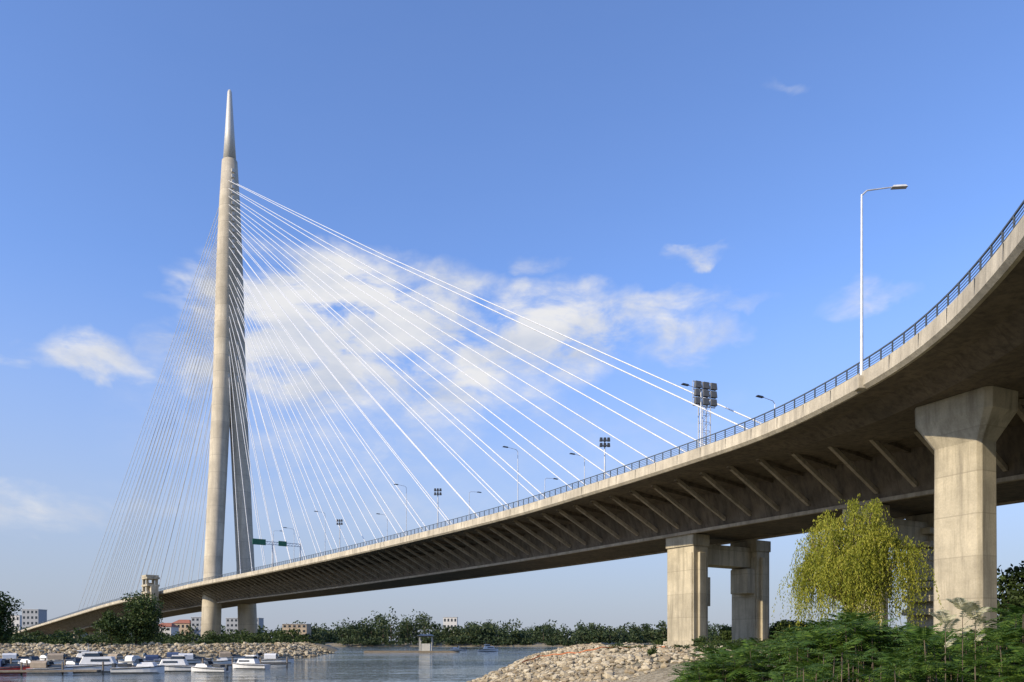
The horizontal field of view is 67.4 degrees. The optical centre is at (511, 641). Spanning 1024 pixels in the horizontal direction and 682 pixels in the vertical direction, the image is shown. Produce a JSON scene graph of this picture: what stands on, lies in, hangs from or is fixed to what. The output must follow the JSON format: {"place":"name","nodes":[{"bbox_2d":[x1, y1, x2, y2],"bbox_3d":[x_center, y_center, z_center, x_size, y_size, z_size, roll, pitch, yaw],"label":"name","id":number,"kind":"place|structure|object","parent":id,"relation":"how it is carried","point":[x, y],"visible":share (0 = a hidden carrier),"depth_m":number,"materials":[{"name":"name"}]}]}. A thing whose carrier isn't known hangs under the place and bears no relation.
{"place":"outdoors","nodes":[
{"label":"outdoors","id":0,"kind":"place"},
{"bbox_2d":[0,642,334,658],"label":"riprap island bank","id":1,"kind":"structure","parent":0,"point":[310,650],"depth_m":184.65,"materials":[{"name":"stone"}]},
{"bbox_2d":[0,646,568,681],"bbox_3d":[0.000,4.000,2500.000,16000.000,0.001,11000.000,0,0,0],"label":"river water","id":2,"kind":"structure","parent":0,"point":[349,664],"depth_m":105.47,"materials":[{"name":"blue liquid"}]},
{"bbox_2d":[0,659,29,672],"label":"motorboat","id":3,"kind":"object","parent":2,"relation":"on","point":[4,665],"visible":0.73,"depth_m":96.82,"materials":[{"name":"red paint"}]},
{"bbox_2d":[2,653,28,662],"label":"motorboat","id":4,"kind":"object","parent":2,"relation":"on","point":[8,656],"visible":0.59,"depth_m":142.88,"materials":[{"name":"metal"}]},
{"bbox_2d":[18,656,55,663],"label":"motorboat","id":5,"kind":"object","parent":2,"relation":"on","point":[33,658],"visible":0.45,"depth_m":115.74,"materials":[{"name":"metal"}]},
{"bbox_2d":[40,653,47,659],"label":"motorboat","id":6,"kind":"object","parent":2,"relation":"on","point":[42,657],"visible":0.27,"depth_m":149.57,"materials":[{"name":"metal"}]},
{"bbox_2d":[26,661,72,672],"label":"motorboat","id":7,"kind":"object","parent":2,"relation":"on","point":[42,665],"visible":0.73,"depth_m":96.62,"materials":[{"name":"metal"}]},
{"bbox_2d":[47,653,78,663],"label":"motorboat","id":8,"kind":"object","parent":2,"relation":"on","point":[58,658],"visible":0.51,"depth_m":132.12,"materials":[{"name":"metal"}]},
{"bbox_2d":[65,648,89,659],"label":"motorboat","id":9,"kind":"object","parent":2,"relation":"on","point":[79,654],"visible":0.3,"depth_m":149.15,"materials":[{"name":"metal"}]},
{"bbox_2d":[66,658,94,665],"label":"motorboat","id":10,"kind":"object","parent":2,"relation":"on","point":[75,661],"visible":0.3,"depth_m":108.69,"materials":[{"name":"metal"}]},
{"bbox_2d":[66,646,126,672],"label":"motorboat","id":11,"kind":"object","parent":2,"relation":"on","point":[94,658],"visible":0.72,"depth_m":99.16,"materials":[{"name":"metal"}]},
{"bbox_2d":[84,653,109,661],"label":"windows","id":12,"kind":"structure","parent":11,"relation":"in","point":[98,654],"depth_m":99.22,"materials":[{"name":"black glass"}]},
{"bbox_2d":[107,654,122,662],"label":"motorboat","id":13,"kind":"object","parent":2,"relation":"on","point":[118,657],"visible":0.33,"depth_m":143.10,"materials":[{"name":"metal"}]},
{"bbox_2d":[118,655,140,665],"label":"motorboat","id":14,"kind":"object","parent":2,"relation":"on","point":[129,659],"visible":0.64,"depth_m":127.34,"materials":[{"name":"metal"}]},
{"bbox_2d":[110,658,164,672],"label":"motorboat","id":15,"kind":"object","parent":2,"relation":"on","point":[142,666],"visible":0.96,"depth_m":96.65,"materials":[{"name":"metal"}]},
{"bbox_2d":[0,657,287,674],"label":"jetty","id":16,"kind":"object","parent":2,"relation":"in","point":[64,663],"visible":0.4,"depth_m":93.09,"materials":[{"name":"brown wood"}]},
{"bbox_2d":[142,653,161,660],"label":"motorboat","id":17,"kind":"object","parent":2,"relation":"on","point":[144,654],"visible":0.15,"depth_m":149.54,"materials":[{"name":"metal"}]},
{"bbox_2d":[144,655,169,663],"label":"motorboat","id":18,"kind":"object","parent":2,"relation":"on","point":[152,657],"visible":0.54,"depth_m":132.24,"materials":[{"name":"fabric"}]},
{"bbox_2d":[157,648,190,670],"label":"motorboat","id":19,"kind":"object","parent":2,"relation":"on","point":[175,662],"visible":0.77,"depth_m":102.09,"materials":[{"name":"plastic"}]},
{"bbox_2d":[163,656,185,662],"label":"windows","id":20,"kind":"structure","parent":19,"relation":"in","point":[183,657],"depth_m":102.15,"materials":[{"name":"black glass"}]},
{"bbox_2d":[167,652,196,659],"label":"motorboat","id":21,"kind":"object","parent":2,"relation":"on","point":[169,654],"visible":0.32,"depth_m":155.52,"materials":[{"name":"fabric"}]},
{"bbox_2d":[179,653,212,663],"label":"motorboat","id":22,"kind":"object","parent":2,"relation":"on","point":[192,660],"visible":0.6,"depth_m":137.61,"materials":[{"name":"plastic"}]},
{"bbox_2d":[191,661,229,671],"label":"motorboat","id":23,"kind":"object","parent":2,"relation":"on","point":[206,667],"visible":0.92,"depth_m":99.46,"materials":[{"name":"plastic"}]},
{"bbox_2d":[201,656,233,663],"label":"motorboat","id":24,"kind":"object","parent":2,"relation":"on","point":[222,661],"visible":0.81,"depth_m":132.88,"materials":[{"name":"plastic"}]},
{"bbox_2d":[217,652,244,659],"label":"motorboat","id":25,"kind":"object","parent":2,"relation":"on","point":[227,655],"visible":0.71,"depth_m":162.60,"materials":[{"name":"metal"}]},
{"bbox_2d":[233,654,270,668],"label":"motorboat","id":26,"kind":"object","parent":2,"relation":"on","point":[249,662],"visible":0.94,"depth_m":111.86,"materials":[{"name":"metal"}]},
{"bbox_2d":[239,656,256,661],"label":"windows","id":27,"kind":"structure","parent":26,"relation":"in","point":[245,656],"depth_m":111.91,"materials":[{"name":"black glass"}]},
{"bbox_2d":[256,653,263,660],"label":"motorboat","id":28,"kind":"object","parent":2,"relation":"on","point":[259,656],"visible":0.21,"depth_m":155.99,"materials":[{"name":"metal"}]},
{"bbox_2d":[261,653,293,662],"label":"motorboat","id":29,"kind":"object","parent":2,"relation":"on","point":[270,658],"visible":0.88,"depth_m":143.12,"materials":[{"name":"metal"}]},
{"bbox_2d":[364,634,459,652],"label":"floating hut","id":30,"kind":"object","parent":2,"relation":"on","point":[425,648],"visible":0.99,"depth_m":274.50,"materials":[{"name":"grey wood"}]},
{"bbox_2d":[450,646,466,650],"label":"motorboat","id":31,"kind":"object","parent":2,"relation":"on","point":[457,649],"visible":0.97,"depth_m":326.52,"materials":[{"name":"metal"}]},
{"bbox_2d":[477,644,497,651],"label":"motorboat","id":32,"kind":"object","parent":2,"relation":"on","point":[487,648],"visible":0.97,"depth_m":299.05,"materials":[{"name":"metal"}]},
{"bbox_2d":[0,641,773,681],"bbox_3d":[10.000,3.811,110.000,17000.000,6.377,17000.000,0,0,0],"label":"ground","id":33,"kind":"structure","parent":0,"point":[658,675],"depth_m":177.44,"materials":[{"name":"grey stone"}]},
{"bbox_2d":[0,591,23,643],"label":"tree","id":34,"kind":"object","parent":33,"relation":"on","point":[5,603],"visible":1,"depth_m":186.78,"materials":[{"name":"green plant"}]},
{"bbox_2d":[10,616,21,630],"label":"walls","id":35,"kind":"structure","parent":33,"relation":"on","point":[16,622],"depth_m":793.00,"materials":[{"name":"white paint"}]},
{"bbox_2d":[22,610,46,627],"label":"walls","id":36,"kind":"structure","parent":33,"relation":"on","point":[41,615],"depth_m":753.00,"materials":[{"name":"white paint"}]},
{"bbox_2d":[23,611,36,628],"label":"windows","id":37,"kind":"structure","parent":36,"relation":"attached to","point":[28,618],"depth_m":752.92,"materials":[{"name":"grey glass"}]},
{"bbox_2d":[89,609,126,645],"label":"tree","id":38,"kind":"object","parent":33,"relation":"on","point":[107,624],"visible":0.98,"depth_m":184.53,"materials":[{"name":"green plant"}]},
{"bbox_2d":[2,632,225,644],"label":"bank bushes","id":39,"kind":"object","parent":33,"relation":"on","point":[63,638],"visible":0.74,"depth_m":205.17,"materials":[{"name":"green plant"}]},
{"bbox_2d":[109,590,168,644],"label":"tree","id":40,"kind":"object","parent":33,"relation":"on","point":[145,617],"visible":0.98,"depth_m":188.19,"materials":[{"name":"green plant"}]},
{"bbox_2d":[141,575,159,631],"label":"stair tower","id":41,"kind":"structure","parent":33,"relation":"on","point":[152,588],"depth_m":378.10,"materials":[{"name":"concrete"}]},
{"bbox_2d":[2,625,314,643],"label":"island bushes","id":42,"kind":"object","parent":33,"relation":"on","point":[248,637],"visible":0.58,"depth_m":266.39,"materials":[{"name":"green plant"}]},
{"bbox_2d":[160,627,178,638],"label":"walls","id":43,"kind":"structure","parent":33,"relation":"on","point":[172,630],"depth_m":603.85,"materials":[{"name":"white paint"}]},
{"bbox_2d":[160,623,178,626],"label":"roof","id":44,"kind":"structure","parent":43,"relation":"on","point":[169,624],"depth_m":606.69,"materials":[{"name":"tile"}]},
{"bbox_2d":[173,623,190,641],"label":"walls","id":45,"kind":"structure","parent":33,"relation":"on","point":[184,628],"depth_m":633.00,"materials":[{"name":"beige paint"}]},
{"bbox_2d":[173,620,190,622],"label":"roof","id":46,"kind":"structure","parent":45,"relation":"on","point":[183,621],"depth_m":636.02,"materials":[{"name":"tile"}]},
{"bbox_2d":[29,620,355,641],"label":"distant trees","id":47,"kind":"object","parent":33,"relation":"on","point":[259,630],"visible":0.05,"depth_m":652.55,"materials":[{"name":"green plant"}]},
{"bbox_2d":[191,617,200,638],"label":"walls","id":48,"kind":"structure","parent":33,"relation":"on","point":[194,622],"depth_m":633.00,"materials":[{"name":"white paint"}]},
{"bbox_2d":[192,618,198,641],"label":"windows","id":49,"kind":"structure","parent":48,"relation":"attached to","point":[197,619],"depth_m":632.92,"materials":[{"name":"grey glass"}]},
{"bbox_2d":[226,618,263,633],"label":"walls","id":50,"kind":"structure","parent":33,"relation":"on","point":[260,621],"depth_m":693.00,"materials":[{"name":"white paint"}]},
{"bbox_2d":[227,619,257,634],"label":"windows","id":51,"kind":"structure","parent":50,"relation":"attached to","point":[235,624],"depth_m":692.92,"materials":[{"name":"grey glass"}]},
{"bbox_2d":[282,624,310,639],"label":"walls","id":52,"kind":"structure","parent":33,"relation":"on","point":[307,628],"depth_m":593.00,"materials":[{"name":"beige paint"}]},
{"bbox_2d":[284,625,304,635],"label":"windows","id":53,"kind":"structure","parent":52,"relation":"attached to","point":[295,626],"depth_m":592.92,"materials":[{"name":"grey glass"}]},
{"bbox_2d":[443,617,457,632],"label":"walls","id":54,"kind":"structure","parent":33,"relation":"on","point":[449,623],"depth_m":893.00,"materials":[{"name":"white paint"}]},
{"bbox_2d":[444,619,455,627],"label":"windows","id":55,"kind":"structure","parent":54,"relation":"attached to","point":[451,621],"depth_m":892.92,"materials":[{"name":"grey glass"}]},
{"bbox_2d":[311,636,716,646],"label":"bank scrub","id":56,"kind":"object","parent":33,"relation":"on","point":[449,641],"visible":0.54,"depth_m":598.59,"materials":[{"name":"green plant"}]},
{"bbox_2d":[13,89,1023,645],"bbox_3d":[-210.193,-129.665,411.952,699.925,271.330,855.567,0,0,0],"label":"cable stayed bridge","id":57,"kind":"structure","parent":33,"relation":"on","point":[923,431],"depth_m":127.91,"materials":[{"name":"concrete"}]},
{"bbox_2d":[252,538,300,566],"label":"sign gantry","id":58,"kind":"object","parent":57,"relation":"on","point":[264,541],"visible":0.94,"depth_m":290.68,"materials":[{"name":"metal"}]},
{"bbox_2d":[336,519,342,550],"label":"floodlight mast","id":59,"kind":"object","parent":57,"relation":"on","point":[341,521],"visible":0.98,"depth_m":268.99,"materials":[{"name":"metal"}]},
{"bbox_2d":[394,484,406,534],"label":"street lamp","id":60,"kind":"object","parent":57,"relation":"on","point":[406,508],"visible":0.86,"depth_m":236.62,"materials":[{"name":"metal"}]},
{"bbox_2d":[434,488,441,527],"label":"floodlight mast","id":61,"kind":"object","parent":57,"relation":"on","point":[437,490],"visible":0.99,"depth_m":214.64,"materials":[{"name":"metal"}]},
{"bbox_2d":[503,446,517,505],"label":"street lamp","id":62,"kind":"object","parent":57,"relation":"on","point":[517,475],"visible":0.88,"depth_m":181.06,"materials":[{"name":"metal"}]},
{"bbox_2d":[570,453,584,478],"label":"street lamp","id":63,"kind":"object","parent":57,"relation":"on","point":[584,463],"visible":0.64,"depth_m":176.08,"materials":[{"name":"metal"}]},
{"bbox_2d":[599,437,609,478],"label":"floodlight mast","id":64,"kind":"object","parent":57,"relation":"on","point":[604,440],"visible":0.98,"depth_m":155.34,"materials":[{"name":"metal"}]},
{"bbox_2d":[681,383,701,446],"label":"street lamp","id":65,"kind":"object","parent":57,"relation":"on","point":[684,384],"visible":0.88,"depth_m":124.95,"materials":[{"name":"metal"}]},
{"bbox_2d":[692,380,716,447],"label":"floodlight panel mast","id":66,"kind":"object","parent":57,"relation":"on","point":[705,391],"visible":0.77,"depth_m":132.87,"materials":[{"name":"metal"}]},
{"bbox_2d":[755,395,774,407],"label":"street lamp","id":67,"kind":"object","parent":57,"relation":"on","point":[759,396],"visible":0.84,"depth_m":119.35,"materials":[{"name":"metal"}]},
{"bbox_2d":[860,184,907,374],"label":"street lamp","id":68,"kind":"object","parent":57,"relation":"on","point":[900,186],"visible":0.98,"depth_m":74.89,"materials":[{"name":"metal"}]},
{"bbox_2d":[281,606,816,645],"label":"distant trees","id":69,"kind":"object","parent":33,"relation":"on","point":[472,631],"visible":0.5,"depth_m":623.46,"materials":[{"name":"green plant"}]},
{"bbox_2d":[552,642,639,650],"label":"riprap bank","id":70,"kind":"structure","parent":33,"relation":"on","point":[590,644],"depth_m":149.54,"materials":[{"name":"stone"}]},
{"bbox_2d":[467,644,767,681],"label":"riprap bank","id":71,"kind":"structure","parent":33,"relation":"on","point":[599,661],"depth_m":50.57,"materials":[{"name":"stone"}]},
{"bbox_2d":[607,640,766,655],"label":"bank weeds","id":72,"kind":"object","parent":33,"relation":"on","point":[653,650],"visible":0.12,"depth_m":45.78,"materials":[{"name":"green plant"}]},
{"bbox_2d":[718,626,731,640],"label":"tree","id":73,"kind":"object","parent":33,"relation":"on","point":[726,634],"visible":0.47,"depth_m":158.39,"materials":[{"name":"green plant"}]},
{"bbox_2d":[665,621,826,681],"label":"sumac shrub","id":74,"kind":"object","parent":33,"relation":"on","point":[741,664],"visible":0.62,"depth_m":20.93,"materials":[{"name":"green plant"}]},
{"bbox_2d":[769,619,800,643],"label":"tree","id":75,"kind":"object","parent":33,"relation":"on","point":[778,626],"visible":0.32,"depth_m":139.30,"materials":[{"name":"green plant"}]},
{"bbox_2d":[786,620,808,630],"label":"tree","id":76,"kind":"object","parent":33,"relation":"on","point":[800,623],"visible":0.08,"depth_m":148.73,"materials":[{"name":"green plant"}]},
{"bbox_2d":[651,633,1002,650],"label":"bank scrub","id":77,"kind":"object","parent":33,"relation":"on","point":[699,640],"visible":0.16,"depth_m":110.19,"materials":[{"name":"green plant"}]},
{"bbox_2d":[771,493,942,627],"bbox_3d":[26.355,-5.105,60.121,10.731,13.420,12.034,0,0,-15],"label":"willow tree","id":78,"kind":"object","parent":33,"relation":"on","point":[846,571],"visible":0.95,"depth_m":57.94,"materials":[{"name":"green plant"}]},
{"bbox_2d":[756,607,971,681],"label":"sumac shrub","id":79,"kind":"object","parent":33,"relation":"on","point":[871,634],"visible":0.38,"depth_m":15.90,"materials":[{"name":"green plant"}]},
{"bbox_2d":[712,628,1023,681],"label":"sumac shrub","id":80,"kind":"object","parent":33,"relation":"on","point":[1013,674],"visible":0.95,"depth_m":10.87,"materials":[{"name":"green plant"}]},
{"bbox_2d":[877,604,1023,681],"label":"sumac shrub","id":81,"kind":"object","parent":33,"relation":"on","point":[934,641],"visible":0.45,"depth_m":13.31,"materials":[{"name":"green plant"}]},
{"bbox_2d":[928,597,991,681],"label":"pale frond plant","id":82,"kind":"object","parent":33,"relation":"on","point":[969,608],"visible":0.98,"depth_m":11.57,"materials":[{"name":"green plant"}]},
{"bbox_2d":[997,561,1023,626],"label":"tree","id":83,"kind":"object","parent":33,"relation":"on","point":[1011,579],"visible":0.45,"depth_m":91.81,"materials":[{"name":"green plant"}]},
{"bbox_2d":[999,606,1023,623],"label":"tree","id":84,"kind":"object","parent":33,"relation":"on","point":[1012,613],"visible":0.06,"depth_m":84.27,"materials":[{"name":"green plant"}]},
{"bbox_2d":[0,0,1023,639],"label":"sky","id":85,"kind":"structure","parent":0,"point":[671,190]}
]}

